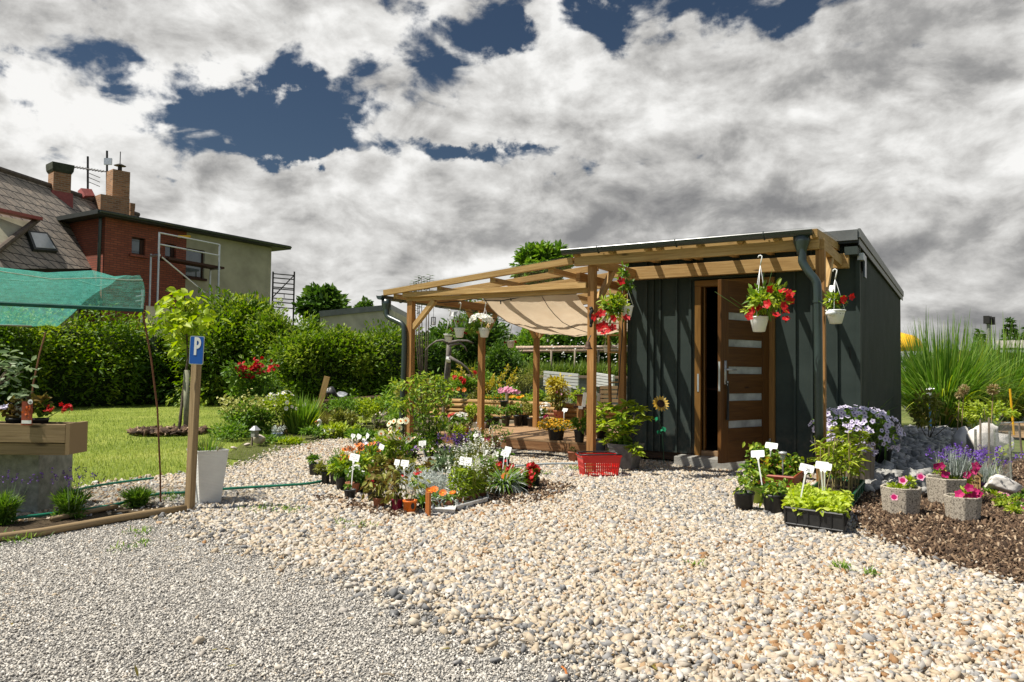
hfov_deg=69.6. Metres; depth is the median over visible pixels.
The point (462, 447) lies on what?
potted plant
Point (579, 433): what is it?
potted plant
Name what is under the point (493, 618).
twig
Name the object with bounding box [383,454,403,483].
potted plant
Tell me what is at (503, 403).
potted plant
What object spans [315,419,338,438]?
swan figure
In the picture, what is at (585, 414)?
potted plant
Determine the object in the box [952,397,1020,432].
sedum clump
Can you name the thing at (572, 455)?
terracotta pot
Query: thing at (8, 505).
lavender bush
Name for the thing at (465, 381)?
perennial
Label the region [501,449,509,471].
plant tag
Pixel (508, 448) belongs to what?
plant tag
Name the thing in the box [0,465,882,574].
weeds
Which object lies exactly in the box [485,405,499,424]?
potted plant
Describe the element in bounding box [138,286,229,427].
young tree
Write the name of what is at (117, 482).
garden hose
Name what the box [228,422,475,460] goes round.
garden bed
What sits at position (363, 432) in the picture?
ground plant
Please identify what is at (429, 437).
shrub
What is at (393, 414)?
ground plant
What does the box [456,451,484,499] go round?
potted plant
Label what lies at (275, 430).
blue pot plant
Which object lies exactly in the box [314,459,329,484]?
potted plant
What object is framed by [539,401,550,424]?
potted plant
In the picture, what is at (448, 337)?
hanging pot
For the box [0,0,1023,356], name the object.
sky
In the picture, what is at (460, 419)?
potted plant
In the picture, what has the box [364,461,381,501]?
potted plant
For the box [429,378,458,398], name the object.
perennial
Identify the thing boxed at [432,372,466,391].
perennial
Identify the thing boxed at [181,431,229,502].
tall planter
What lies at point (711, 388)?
work table
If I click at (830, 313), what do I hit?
drip bulb
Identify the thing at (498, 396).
perennial
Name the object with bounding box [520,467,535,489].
potted plant
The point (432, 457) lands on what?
plant tray
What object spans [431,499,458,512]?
plant tray
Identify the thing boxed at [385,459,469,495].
potted plant
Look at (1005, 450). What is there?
guarded plant
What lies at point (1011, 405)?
striped pole
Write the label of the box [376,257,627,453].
pergola
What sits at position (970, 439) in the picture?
white boulder
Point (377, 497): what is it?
potted plant
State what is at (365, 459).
potted plant
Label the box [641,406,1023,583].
ground
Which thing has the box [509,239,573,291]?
broadleaf tree
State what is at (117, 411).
lawn
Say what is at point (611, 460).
shopping basket
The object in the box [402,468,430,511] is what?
potted plant
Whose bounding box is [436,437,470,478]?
potted plant
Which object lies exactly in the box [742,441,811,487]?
tomato trough
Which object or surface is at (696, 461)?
concrete step
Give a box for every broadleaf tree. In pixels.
[291,282,351,326]
[353,295,373,307]
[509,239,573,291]
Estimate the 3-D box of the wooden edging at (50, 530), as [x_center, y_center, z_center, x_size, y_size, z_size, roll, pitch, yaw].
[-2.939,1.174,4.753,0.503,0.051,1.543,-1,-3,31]
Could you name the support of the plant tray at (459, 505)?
on the bark mulch
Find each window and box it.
[129,237,148,258]
[163,243,178,258]
[183,248,206,280]
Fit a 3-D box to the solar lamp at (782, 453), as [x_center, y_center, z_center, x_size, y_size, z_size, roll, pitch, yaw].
[2.285,1.122,6.212,0.072,0.380,0.072,-1,-3,31]
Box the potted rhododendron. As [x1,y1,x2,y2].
[596,398,656,469]
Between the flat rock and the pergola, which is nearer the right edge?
the pergola
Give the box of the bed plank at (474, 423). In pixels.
[414,415,608,426]
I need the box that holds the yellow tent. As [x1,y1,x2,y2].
[901,333,922,393]
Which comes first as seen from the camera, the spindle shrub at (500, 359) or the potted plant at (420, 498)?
the potted plant at (420, 498)
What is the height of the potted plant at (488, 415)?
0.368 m
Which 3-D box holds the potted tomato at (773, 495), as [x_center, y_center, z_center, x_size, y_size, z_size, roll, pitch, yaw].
[1.965,1.148,5.495,0.268,0.266,0.339,-1,-3,31]
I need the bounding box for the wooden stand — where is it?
[573,393,600,427]
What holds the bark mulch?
on the ground at (908, 420)
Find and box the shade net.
[0,267,144,326]
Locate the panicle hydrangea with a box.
[213,388,282,434]
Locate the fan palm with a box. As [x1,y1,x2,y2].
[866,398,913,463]
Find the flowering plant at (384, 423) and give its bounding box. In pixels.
[371,408,395,427]
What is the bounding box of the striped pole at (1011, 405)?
[1009,389,1014,434]
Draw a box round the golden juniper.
[452,363,517,394]
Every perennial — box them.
[323,393,374,426]
[354,395,394,428]
[374,382,416,420]
[393,376,446,436]
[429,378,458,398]
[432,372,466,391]
[451,370,477,398]
[465,391,488,399]
[471,368,505,393]
[485,393,530,400]
[490,384,522,400]
[508,365,547,399]
[525,393,544,401]
[528,389,557,401]
[566,385,586,402]
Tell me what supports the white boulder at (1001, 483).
on the bark mulch
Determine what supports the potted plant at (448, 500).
on the plant tray at (447, 508)
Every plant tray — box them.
[421,456,439,462]
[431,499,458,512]
[456,491,488,509]
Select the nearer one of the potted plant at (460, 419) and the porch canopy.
the porch canopy
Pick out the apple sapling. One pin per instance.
(17, 372)
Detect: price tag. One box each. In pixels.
[451,311,457,327]
[828,285,833,301]
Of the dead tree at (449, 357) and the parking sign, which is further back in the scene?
the dead tree at (449, 357)
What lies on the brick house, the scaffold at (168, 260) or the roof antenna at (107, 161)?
the roof antenna at (107, 161)
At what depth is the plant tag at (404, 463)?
5.49 m
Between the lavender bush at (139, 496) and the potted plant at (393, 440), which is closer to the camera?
the lavender bush at (139, 496)
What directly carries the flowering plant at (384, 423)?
on the garden bed at (308, 438)
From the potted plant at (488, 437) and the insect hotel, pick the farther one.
the potted plant at (488, 437)
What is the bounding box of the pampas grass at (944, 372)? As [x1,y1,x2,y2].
[901,313,1023,427]
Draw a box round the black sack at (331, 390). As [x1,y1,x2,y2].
[325,386,336,398]
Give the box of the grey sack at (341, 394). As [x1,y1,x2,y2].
[335,391,347,398]
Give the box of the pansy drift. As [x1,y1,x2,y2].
[980,487,1023,513]
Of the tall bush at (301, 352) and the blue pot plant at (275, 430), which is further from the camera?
the tall bush at (301, 352)
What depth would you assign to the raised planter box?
4.97 m
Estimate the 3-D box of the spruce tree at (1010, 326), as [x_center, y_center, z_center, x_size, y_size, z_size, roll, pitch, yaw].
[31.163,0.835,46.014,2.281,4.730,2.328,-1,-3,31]
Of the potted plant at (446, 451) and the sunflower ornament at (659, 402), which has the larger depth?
the sunflower ornament at (659, 402)
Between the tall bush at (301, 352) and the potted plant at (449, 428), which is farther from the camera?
the tall bush at (301, 352)
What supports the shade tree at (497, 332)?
on the grass bank
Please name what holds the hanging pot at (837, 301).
hanging from the porch canopy
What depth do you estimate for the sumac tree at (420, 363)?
13.50 m
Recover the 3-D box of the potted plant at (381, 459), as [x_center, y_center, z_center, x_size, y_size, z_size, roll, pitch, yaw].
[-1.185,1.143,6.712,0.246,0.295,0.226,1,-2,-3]
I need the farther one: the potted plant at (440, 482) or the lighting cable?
the lighting cable
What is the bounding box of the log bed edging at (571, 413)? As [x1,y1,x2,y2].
[414,393,626,422]
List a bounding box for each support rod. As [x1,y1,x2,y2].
[31,332,45,393]
[142,311,160,501]
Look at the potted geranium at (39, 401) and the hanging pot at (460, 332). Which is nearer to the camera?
the potted geranium at (39, 401)
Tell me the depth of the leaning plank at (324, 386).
13.16 m
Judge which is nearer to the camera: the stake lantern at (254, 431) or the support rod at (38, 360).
the support rod at (38, 360)
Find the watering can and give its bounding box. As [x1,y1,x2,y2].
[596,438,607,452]
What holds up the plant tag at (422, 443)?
in the potted plant at (408, 448)
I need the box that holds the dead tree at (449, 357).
[425,339,473,403]
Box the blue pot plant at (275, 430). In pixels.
[271,424,287,436]
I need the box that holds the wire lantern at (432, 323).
[431,307,435,324]
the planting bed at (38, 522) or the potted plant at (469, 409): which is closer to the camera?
the planting bed at (38, 522)
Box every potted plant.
[305,453,321,475]
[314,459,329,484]
[326,443,359,489]
[326,447,343,484]
[343,484,355,498]
[345,443,373,472]
[345,464,363,493]
[349,468,370,492]
[358,442,386,462]
[360,473,390,506]
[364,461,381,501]
[365,463,382,473]
[367,435,385,445]
[369,452,388,473]
[375,441,385,453]
[378,417,414,460]
[380,465,407,510]
[380,469,397,487]
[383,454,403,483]
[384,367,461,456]
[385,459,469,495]
[395,456,420,482]
[396,442,418,458]
[401,465,430,479]
[402,432,420,458]
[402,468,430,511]
[408,485,441,508]
[421,456,446,477]
[430,453,452,481]
[431,490,444,504]
[434,431,462,469]
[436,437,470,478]
[437,419,446,430]
[437,489,458,504]
[438,443,450,455]
[445,421,453,434]
[445,455,474,501]
[446,412,475,432]
[451,428,480,457]
[451,438,480,480]
[452,423,466,445]
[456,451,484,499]
[463,429,484,454]
[463,434,487,466]
[464,402,476,426]
[466,403,476,421]
[467,455,490,498]
[469,426,493,465]
[472,436,502,480]
[474,451,496,495]
[478,419,512,454]
[481,461,530,493]
[484,405,493,427]
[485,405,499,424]
[492,448,514,464]
[495,459,506,469]
[498,403,513,426]
[500,401,507,406]
[502,463,520,472]
[509,470,529,490]
[512,402,523,425]
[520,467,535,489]
[521,397,531,425]
[523,403,532,426]
[524,461,541,486]
[536,416,574,439]
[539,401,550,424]
[544,372,573,422]
[569,416,586,442]
[584,409,586,434]
[596,411,608,439]
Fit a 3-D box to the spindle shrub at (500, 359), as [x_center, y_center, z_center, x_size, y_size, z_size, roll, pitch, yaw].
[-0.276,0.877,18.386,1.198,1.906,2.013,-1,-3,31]
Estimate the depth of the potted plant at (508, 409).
11.47 m
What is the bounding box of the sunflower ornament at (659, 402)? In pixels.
[653,396,668,460]
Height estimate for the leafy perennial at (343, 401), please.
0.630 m
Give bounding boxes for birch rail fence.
[516,345,617,367]
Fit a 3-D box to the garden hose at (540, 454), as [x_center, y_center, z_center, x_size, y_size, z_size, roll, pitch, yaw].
[0.457,1.372,8.809,1.038,0.022,0.214,-1,-3,31]
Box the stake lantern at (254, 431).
[250,426,259,445]
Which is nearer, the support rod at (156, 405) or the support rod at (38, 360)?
the support rod at (156, 405)
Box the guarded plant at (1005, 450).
[978,442,1013,473]
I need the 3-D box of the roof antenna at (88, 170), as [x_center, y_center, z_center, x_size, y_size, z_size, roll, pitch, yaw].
[-19.367,-7.418,33.104,2.161,1.908,0.509,1,-2,0]
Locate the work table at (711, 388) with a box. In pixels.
[703,387,717,445]
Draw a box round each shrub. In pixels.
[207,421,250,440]
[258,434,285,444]
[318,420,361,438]
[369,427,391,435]
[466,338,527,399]
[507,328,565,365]
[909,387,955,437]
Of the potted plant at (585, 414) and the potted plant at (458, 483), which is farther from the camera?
the potted plant at (585, 414)
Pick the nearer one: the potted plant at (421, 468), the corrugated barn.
the potted plant at (421, 468)
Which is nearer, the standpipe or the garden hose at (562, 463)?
the garden hose at (562, 463)
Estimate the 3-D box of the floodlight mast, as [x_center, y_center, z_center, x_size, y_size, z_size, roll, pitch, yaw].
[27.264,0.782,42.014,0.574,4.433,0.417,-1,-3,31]
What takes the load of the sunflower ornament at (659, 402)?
on the coarse gravel at (606, 585)
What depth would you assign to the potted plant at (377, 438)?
8.18 m
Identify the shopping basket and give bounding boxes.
[576,451,621,476]
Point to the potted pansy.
(4, 406)
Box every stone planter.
[880,472,925,513]
[925,442,988,503]
[943,483,983,520]
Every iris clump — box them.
[274,393,328,432]
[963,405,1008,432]
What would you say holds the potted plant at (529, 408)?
on the timber deck
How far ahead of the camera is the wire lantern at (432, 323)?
9.82 m
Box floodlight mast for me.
[983,316,994,349]
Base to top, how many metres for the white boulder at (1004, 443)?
0.270 m
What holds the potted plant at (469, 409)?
on the timber deck
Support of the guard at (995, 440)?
on the bark mulch
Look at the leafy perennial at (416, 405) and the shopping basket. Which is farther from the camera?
the leafy perennial at (416, 405)
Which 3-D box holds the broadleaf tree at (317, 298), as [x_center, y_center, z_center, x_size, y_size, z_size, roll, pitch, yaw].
[-7.743,-0.168,30.107,2.496,4.581,2.927,1,-2,1]
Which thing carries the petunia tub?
on the bark mulch
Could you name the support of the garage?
on the ground at (908, 420)
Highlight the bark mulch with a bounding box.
[309,457,1023,585]
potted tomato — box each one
[727,475,754,510]
[736,456,770,503]
[754,477,790,513]
[777,478,791,493]
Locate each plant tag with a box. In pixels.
[349,453,359,489]
[394,459,400,473]
[401,460,408,493]
[419,440,426,461]
[459,456,471,498]
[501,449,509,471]
[505,446,511,465]
[751,450,764,484]
[765,442,777,455]
[799,463,814,497]
[815,461,828,493]
[823,464,831,490]
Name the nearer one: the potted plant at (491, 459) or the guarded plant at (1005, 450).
the potted plant at (491, 459)
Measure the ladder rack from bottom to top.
0.917 m
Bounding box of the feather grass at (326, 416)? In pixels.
[317,404,351,425]
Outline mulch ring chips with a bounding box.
[126,423,210,436]
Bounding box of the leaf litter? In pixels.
[10,442,1022,675]
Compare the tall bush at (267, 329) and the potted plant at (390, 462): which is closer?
the potted plant at (390, 462)
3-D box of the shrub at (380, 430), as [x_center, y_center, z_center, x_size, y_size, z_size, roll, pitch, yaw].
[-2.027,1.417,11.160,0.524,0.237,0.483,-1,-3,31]
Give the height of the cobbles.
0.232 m
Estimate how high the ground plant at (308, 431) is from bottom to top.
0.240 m
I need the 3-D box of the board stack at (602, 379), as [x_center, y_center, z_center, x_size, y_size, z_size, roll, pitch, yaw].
[2.037,1.202,16.367,0.492,1.003,0.192,-1,-3,31]
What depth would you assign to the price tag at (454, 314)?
8.71 m
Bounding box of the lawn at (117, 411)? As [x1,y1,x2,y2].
[0,401,442,527]
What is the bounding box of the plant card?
[21,399,32,424]
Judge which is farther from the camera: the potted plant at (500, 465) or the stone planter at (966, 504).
the potted plant at (500, 465)
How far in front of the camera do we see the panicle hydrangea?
11.17 m
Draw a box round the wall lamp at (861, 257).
[857,253,866,278]
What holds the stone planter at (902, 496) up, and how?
on the bark mulch
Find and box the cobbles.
[864,424,971,492]
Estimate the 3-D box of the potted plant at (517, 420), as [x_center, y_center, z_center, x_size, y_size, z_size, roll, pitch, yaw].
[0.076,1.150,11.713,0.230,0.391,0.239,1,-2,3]
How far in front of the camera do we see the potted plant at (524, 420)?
11.72 m
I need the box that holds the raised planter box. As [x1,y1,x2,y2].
[0,421,87,454]
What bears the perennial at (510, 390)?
on the raised soil
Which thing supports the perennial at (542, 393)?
on the raised soil
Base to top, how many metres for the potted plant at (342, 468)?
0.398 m
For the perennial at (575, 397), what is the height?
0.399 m
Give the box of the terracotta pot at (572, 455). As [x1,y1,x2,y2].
[567,447,578,461]
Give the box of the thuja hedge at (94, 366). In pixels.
[0,300,253,407]
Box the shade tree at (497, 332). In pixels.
[425,298,513,372]
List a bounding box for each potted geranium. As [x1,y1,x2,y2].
[0,395,53,423]
[26,392,72,423]
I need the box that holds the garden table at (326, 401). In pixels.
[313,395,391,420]
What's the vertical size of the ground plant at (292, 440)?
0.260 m
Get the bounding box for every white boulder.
[951,426,968,455]
[966,423,999,459]
[984,474,1022,493]
[999,433,1013,453]
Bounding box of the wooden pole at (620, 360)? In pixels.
[616,320,622,398]
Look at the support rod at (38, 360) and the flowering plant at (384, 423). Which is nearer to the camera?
the support rod at (38, 360)
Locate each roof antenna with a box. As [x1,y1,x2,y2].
[75,156,105,188]
[104,151,111,177]
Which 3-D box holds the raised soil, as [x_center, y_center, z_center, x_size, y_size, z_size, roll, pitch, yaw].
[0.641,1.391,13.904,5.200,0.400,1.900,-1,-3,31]
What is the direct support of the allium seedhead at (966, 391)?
on the ground at (908, 420)
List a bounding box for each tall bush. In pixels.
[147,284,276,407]
[199,295,304,403]
[226,308,332,403]
[262,323,366,411]
[297,324,401,412]
[342,319,428,412]
[394,330,471,388]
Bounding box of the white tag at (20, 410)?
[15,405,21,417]
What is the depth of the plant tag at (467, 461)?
5.75 m
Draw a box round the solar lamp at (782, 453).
[778,451,786,475]
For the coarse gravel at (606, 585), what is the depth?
3.75 m
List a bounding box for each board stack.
[543,371,578,402]
[596,373,614,398]
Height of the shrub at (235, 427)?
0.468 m
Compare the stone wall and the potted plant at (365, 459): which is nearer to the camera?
the potted plant at (365, 459)
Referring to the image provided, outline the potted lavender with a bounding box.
[947,445,1023,486]
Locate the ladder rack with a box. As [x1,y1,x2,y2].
[607,334,618,404]
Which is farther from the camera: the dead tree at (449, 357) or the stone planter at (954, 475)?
the dead tree at (449, 357)
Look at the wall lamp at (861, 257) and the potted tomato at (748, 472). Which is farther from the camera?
the wall lamp at (861, 257)
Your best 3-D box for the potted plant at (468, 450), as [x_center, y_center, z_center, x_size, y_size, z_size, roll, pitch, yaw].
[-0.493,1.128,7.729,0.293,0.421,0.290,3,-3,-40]
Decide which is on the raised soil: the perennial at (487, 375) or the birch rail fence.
the perennial at (487, 375)
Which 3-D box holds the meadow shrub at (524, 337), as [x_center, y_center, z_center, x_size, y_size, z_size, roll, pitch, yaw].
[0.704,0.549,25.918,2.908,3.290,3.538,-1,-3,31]
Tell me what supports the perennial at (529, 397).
on the raised soil
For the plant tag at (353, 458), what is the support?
in the potted plant at (349, 493)
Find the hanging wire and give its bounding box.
[437,307,503,320]
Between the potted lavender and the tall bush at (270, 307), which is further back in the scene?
the tall bush at (270, 307)
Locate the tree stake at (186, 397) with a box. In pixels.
[183,370,189,425]
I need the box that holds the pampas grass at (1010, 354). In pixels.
[959,317,1023,420]
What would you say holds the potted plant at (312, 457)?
on the coarse gravel at (606, 585)
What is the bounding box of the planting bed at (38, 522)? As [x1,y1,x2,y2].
[0,504,170,532]
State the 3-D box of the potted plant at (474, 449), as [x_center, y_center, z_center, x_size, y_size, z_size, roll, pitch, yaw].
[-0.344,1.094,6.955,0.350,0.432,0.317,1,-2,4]
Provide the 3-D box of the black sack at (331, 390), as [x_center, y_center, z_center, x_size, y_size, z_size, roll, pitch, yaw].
[-3.339,0.947,13.478,0.256,0.237,0.315,2,-2,-21]
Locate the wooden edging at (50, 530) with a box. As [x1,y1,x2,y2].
[0,504,186,541]
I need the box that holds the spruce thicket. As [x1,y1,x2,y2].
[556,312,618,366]
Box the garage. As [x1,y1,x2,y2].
[319,305,406,337]
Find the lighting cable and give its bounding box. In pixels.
[437,298,515,303]
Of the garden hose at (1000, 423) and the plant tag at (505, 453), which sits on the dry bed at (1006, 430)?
the garden hose at (1000, 423)
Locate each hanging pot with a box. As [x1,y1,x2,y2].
[443,309,454,341]
[451,302,466,337]
[465,301,493,337]
[504,323,518,347]
[591,261,635,334]
[602,319,613,352]
[717,255,794,331]
[819,269,854,323]
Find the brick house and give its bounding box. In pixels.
[0,152,291,333]
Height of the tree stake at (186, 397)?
0.981 m
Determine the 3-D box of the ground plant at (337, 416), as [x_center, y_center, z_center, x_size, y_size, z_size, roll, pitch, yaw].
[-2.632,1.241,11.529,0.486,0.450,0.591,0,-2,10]
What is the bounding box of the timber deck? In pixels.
[435,423,617,452]
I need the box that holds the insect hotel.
[969,471,981,489]
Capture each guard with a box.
[974,429,1011,479]
[979,417,1022,462]
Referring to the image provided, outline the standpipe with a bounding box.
[927,387,933,426]
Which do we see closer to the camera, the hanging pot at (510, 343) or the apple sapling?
the apple sapling
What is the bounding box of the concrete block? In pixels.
[0,454,72,512]
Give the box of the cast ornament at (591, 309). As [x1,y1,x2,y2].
[589,307,593,326]
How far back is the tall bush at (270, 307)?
20.66 m
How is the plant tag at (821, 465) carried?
in the plant crate at (813, 507)
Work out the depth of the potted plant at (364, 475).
6.09 m
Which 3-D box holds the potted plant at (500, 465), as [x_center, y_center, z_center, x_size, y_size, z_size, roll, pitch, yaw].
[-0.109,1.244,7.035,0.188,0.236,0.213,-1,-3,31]
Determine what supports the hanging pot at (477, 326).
hanging from the pergola
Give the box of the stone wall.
[439,374,626,403]
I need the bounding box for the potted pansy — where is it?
[0,404,7,408]
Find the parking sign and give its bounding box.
[185,336,204,509]
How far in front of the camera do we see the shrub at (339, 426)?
10.82 m
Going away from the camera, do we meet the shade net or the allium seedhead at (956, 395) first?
the shade net
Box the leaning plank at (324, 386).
[315,376,329,423]
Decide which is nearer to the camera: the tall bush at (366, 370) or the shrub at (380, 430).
the shrub at (380, 430)
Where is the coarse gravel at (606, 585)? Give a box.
[14,433,1023,681]
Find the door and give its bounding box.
[718,279,770,462]
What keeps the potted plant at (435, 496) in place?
on the plant tray at (447, 508)
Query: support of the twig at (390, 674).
on the fine gravel at (193, 554)
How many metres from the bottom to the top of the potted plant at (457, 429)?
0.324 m
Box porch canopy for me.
[561,228,849,483]
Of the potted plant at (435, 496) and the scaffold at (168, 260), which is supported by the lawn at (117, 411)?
the scaffold at (168, 260)
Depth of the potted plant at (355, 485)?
6.05 m
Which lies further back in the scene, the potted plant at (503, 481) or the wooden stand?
the wooden stand
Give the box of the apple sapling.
[0,348,41,405]
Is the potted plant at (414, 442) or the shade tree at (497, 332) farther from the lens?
the shade tree at (497, 332)
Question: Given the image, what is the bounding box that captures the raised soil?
[430,400,616,424]
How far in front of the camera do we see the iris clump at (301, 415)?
11.56 m
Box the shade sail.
[483,294,627,336]
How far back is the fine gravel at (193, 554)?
3.01 m
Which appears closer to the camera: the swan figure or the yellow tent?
the swan figure
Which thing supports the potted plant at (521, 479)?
on the bark mulch
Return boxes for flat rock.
[253,434,265,443]
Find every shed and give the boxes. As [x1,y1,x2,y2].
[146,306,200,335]
[627,228,903,469]
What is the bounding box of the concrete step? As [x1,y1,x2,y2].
[674,454,750,469]
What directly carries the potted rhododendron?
on the coarse gravel at (606, 585)
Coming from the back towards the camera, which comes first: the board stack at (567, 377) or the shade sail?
the board stack at (567, 377)
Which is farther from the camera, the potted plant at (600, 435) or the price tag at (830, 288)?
the potted plant at (600, 435)
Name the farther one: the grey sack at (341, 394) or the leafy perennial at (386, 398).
the grey sack at (341, 394)
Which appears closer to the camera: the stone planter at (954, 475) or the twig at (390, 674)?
the twig at (390, 674)
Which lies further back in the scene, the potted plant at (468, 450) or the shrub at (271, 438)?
the shrub at (271, 438)
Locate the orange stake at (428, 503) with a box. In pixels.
[425,492,430,515]
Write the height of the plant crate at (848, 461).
0.610 m
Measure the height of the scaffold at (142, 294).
3.696 m
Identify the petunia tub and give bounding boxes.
[808,404,905,479]
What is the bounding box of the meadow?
[453,340,617,375]
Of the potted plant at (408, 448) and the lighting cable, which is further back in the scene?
the lighting cable
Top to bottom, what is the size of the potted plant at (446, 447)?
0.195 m
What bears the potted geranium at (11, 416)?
on the raised planter box
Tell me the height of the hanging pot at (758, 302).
0.664 m
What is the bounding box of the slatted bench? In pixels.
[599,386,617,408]
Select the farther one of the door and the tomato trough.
the door
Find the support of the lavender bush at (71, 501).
on the planting bed at (38, 522)
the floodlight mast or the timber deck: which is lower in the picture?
the timber deck
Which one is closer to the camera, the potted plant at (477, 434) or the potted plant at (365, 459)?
the potted plant at (365, 459)
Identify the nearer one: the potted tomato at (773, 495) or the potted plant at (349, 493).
the potted tomato at (773, 495)
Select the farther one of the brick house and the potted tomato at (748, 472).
the brick house
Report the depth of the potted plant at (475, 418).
12.39 m
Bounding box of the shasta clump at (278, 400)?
[257,389,305,432]
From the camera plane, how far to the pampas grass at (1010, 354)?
16.80 m
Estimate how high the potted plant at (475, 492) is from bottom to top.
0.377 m
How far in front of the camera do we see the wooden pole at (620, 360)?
8.66 m
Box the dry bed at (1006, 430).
[915,421,1023,437]
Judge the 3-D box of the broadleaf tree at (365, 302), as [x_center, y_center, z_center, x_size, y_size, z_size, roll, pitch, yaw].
[-6.671,0.082,32.962,1.388,4.328,1.406,-1,-3,31]
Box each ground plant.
[269,435,308,444]
[298,423,328,438]
[328,407,359,425]
[344,427,380,441]
[376,407,427,433]
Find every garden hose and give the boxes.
[12,480,321,519]
[75,477,153,491]
[511,452,567,457]
[516,462,577,466]
[936,422,1023,427]
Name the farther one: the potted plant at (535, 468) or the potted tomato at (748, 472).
the potted plant at (535, 468)
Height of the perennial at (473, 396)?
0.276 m
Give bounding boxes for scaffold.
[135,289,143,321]
[148,232,224,305]
[271,272,294,325]
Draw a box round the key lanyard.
[726,381,728,419]
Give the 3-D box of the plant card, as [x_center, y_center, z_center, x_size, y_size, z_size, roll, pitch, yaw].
[-3.257,0.480,4.943,0.064,0.174,0.080,2,-3,-30]
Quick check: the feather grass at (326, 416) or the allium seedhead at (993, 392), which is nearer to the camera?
the allium seedhead at (993, 392)
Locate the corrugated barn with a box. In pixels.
[951,340,1023,363]
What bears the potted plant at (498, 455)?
on the coarse gravel at (606, 585)
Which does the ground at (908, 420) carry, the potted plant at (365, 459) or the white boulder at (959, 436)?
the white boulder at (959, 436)
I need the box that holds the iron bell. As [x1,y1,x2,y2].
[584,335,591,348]
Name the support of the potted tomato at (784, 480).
on the coarse gravel at (606, 585)
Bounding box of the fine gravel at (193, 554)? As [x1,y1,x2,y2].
[0,515,733,681]
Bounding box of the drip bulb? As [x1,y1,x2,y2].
[825,310,835,315]
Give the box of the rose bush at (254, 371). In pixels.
[220,354,286,416]
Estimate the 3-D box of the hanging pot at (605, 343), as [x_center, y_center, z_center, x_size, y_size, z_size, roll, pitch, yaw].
[1.194,-0.080,9.212,0.150,0.449,0.138,-1,-3,31]
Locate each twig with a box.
[379,672,394,676]
[475,617,512,620]
[519,639,534,644]
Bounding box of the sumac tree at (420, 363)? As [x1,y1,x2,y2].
[411,274,432,420]
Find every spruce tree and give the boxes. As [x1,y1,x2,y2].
[972,328,986,348]
[999,317,1020,349]
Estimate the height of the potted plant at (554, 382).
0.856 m
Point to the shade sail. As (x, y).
(563, 314)
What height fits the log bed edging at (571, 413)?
0.620 m
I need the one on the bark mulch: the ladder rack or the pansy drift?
the pansy drift
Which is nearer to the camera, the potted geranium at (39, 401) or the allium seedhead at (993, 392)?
the potted geranium at (39, 401)
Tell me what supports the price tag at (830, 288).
in the hanging pot at (837, 301)
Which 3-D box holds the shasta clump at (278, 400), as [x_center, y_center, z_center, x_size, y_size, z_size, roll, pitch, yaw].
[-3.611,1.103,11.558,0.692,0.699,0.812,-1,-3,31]
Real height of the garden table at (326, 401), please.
0.509 m
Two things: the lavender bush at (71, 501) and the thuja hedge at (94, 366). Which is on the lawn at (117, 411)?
the thuja hedge at (94, 366)
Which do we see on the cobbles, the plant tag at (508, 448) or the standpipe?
the standpipe
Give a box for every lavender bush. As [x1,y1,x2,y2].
[0,470,34,524]
[36,467,105,519]
[117,485,158,507]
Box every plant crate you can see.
[781,482,853,532]
[807,422,874,505]
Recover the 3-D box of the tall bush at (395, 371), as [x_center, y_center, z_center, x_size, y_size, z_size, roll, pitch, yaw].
[-2.978,0.601,17.971,1.780,2.435,3.232,-1,-3,31]
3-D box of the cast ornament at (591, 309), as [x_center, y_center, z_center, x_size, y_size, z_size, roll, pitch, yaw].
[0.788,-0.238,7.295,0.044,0.208,0.054,3,-3,-41]
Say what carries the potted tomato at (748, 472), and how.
on the coarse gravel at (606, 585)
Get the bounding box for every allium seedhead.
[954,391,963,429]
[957,384,969,426]
[986,383,1000,422]
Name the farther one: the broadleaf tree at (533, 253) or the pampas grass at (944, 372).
the broadleaf tree at (533, 253)
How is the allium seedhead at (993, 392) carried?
on the ground at (908, 420)

